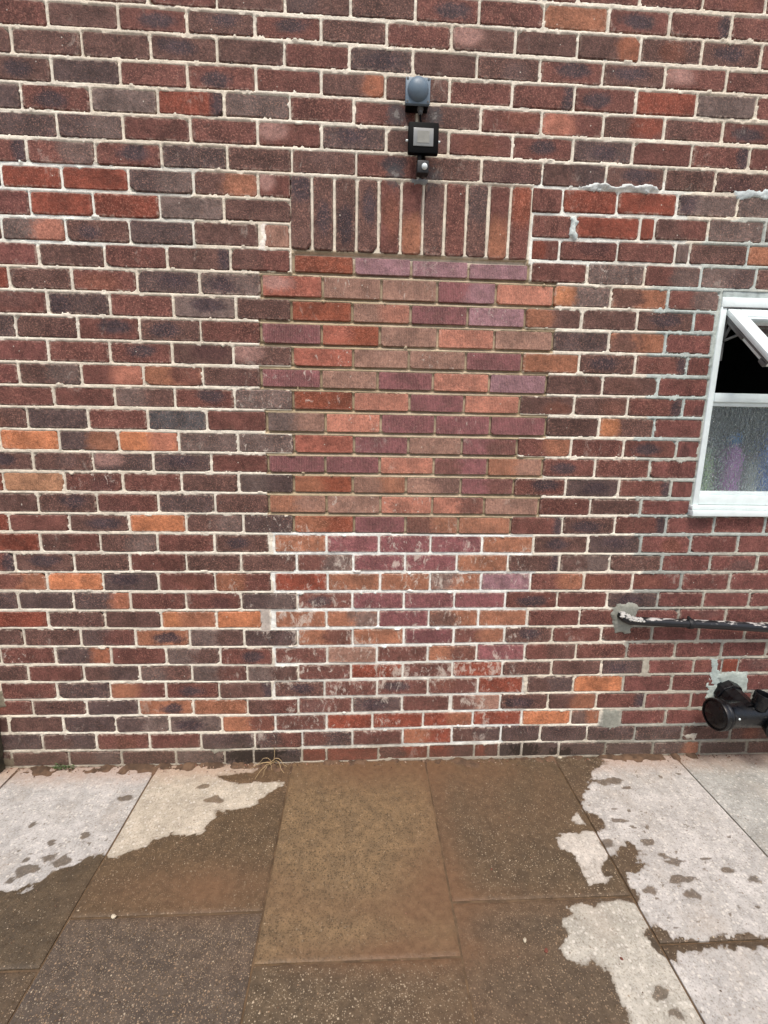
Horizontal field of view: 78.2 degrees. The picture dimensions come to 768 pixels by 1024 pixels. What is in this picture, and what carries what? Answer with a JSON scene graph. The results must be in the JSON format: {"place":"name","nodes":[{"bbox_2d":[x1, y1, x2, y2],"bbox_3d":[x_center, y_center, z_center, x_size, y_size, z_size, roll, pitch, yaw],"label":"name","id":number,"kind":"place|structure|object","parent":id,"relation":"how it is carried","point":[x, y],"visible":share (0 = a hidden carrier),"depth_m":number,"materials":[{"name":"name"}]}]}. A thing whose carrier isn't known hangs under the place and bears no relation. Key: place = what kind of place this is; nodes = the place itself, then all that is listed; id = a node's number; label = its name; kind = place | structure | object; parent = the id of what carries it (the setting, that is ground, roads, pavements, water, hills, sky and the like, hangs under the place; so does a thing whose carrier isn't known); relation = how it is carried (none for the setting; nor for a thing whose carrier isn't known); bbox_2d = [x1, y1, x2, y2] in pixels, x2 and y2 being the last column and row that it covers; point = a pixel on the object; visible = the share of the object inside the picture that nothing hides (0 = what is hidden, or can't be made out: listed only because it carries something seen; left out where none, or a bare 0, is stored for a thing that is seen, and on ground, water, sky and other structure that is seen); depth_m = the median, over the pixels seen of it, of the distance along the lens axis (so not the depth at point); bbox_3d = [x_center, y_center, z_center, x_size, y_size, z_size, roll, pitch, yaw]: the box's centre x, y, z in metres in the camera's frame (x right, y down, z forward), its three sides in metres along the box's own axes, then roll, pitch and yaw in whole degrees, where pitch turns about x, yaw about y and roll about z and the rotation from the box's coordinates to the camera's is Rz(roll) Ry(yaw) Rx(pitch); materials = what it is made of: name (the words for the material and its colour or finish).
{"place":"outdoors","nodes":[
{"label":"outdoors","id":0,"kind":"place"},
{"bbox_2d":[10,753,698,777],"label":"soil","id":1,"kind":"structure","parent":0,"point":[123,770],"depth_m":2.12,"materials":[{"name":"brown soil"}]},
{"bbox_2d":[46,763,74,769],"bbox_3d":[-1.425,1.119,2.077,0.128,0.025,0.034,0,11,-3],"label":"green weed","id":2,"kind":"object","parent":1,"relation":"on","point":[59,768],"visible":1,"depth_m":2.08,"materials":[{"name":"green plant"}]},
{"bbox_2d":[0,754,767,1023],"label":"pavement","id":3,"kind":"structure","parent":0,"point":[691,832],"depth_m":1.56,"materials":[{"name":"concrete"}]},
{"bbox_2d":[0,733,4,772],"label":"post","id":4,"kind":"object","parent":3,"relation":"on","point":[2,766],"visible":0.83,"depth_m":2.05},
{"bbox_2d":[252,748,286,778],"bbox_3d":[-0.507,1.095,2.077,0.157,0.086,0.087,-3,12,-18],"label":"dead weed","id":5,"kind":"object","parent":3,"relation":"on","point":[271,762],"visible":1,"depth_m":2.10,"materials":[{"name":"beige plant"}]},
{"bbox_2d":[7,754,767,1020],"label":"grit","id":6,"kind":"object","parent":3,"relation":"on","point":[359,818],"visible":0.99,"depth_m":2.10,"materials":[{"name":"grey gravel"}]},
{"bbox_2d":[715,324,767,393],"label":"interior wall","id":7,"kind":"structure","parent":0,"point":[741,369],"depth_m":3.75,"materials":[{"name":"paint"}]},
{"label":"ground","id":8,"kind":"structure","parent":0,"visible":0},
{"bbox_2d":[0,0,767,767],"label":"brick wall","id":9,"kind":"structure","parent":8,"relation":"on","point":[332,426],"depth_m":1.83,"materials":[{"name":"red brick"}]},
{"bbox_2d":[405,76,430,114],"bbox_3d":[0.115,-1.424,1.619,0.085,0.099,0.090,0,11,-3],"label":"sensor box","id":10,"kind":"object","parent":9,"relation":"attached to","point":[417,94],"visible":1,"depth_m":1.60,"materials":[{"name":"black plastic"}]},
{"bbox_2d":[406,122,439,177],"bbox_3d":[0.134,-1.259,1.642,0.092,0.156,0.092,11,15,42],"label":"floodlight","id":11,"kind":"object","parent":9,"relation":"attached to","point":[422,140],"visible":1,"depth_m":1.62,"materials":[{"name":"black plastic"}]},
{"bbox_2d":[617,611,767,631],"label":"waste pipe","id":12,"kind":"object","parent":9,"relation":"attached to","point":[688,622],"visible":1,"depth_m":2.04,"materials":[{"name":"black plastic"}]},
{"bbox_2d":[687,291,767,516],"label":"window","id":13,"kind":"structure","parent":9,"relation":"attached to","point":[732,475],"depth_m":1.96,"materials":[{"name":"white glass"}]},
{"bbox_2d":[702,680,767,736],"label":"soil pipe fitting","id":14,"kind":"object","parent":9,"relation":"attached to","point":[730,706],"visible":1,"depth_m":2.03,"materials":[{"name":"plastic"}]}
]}

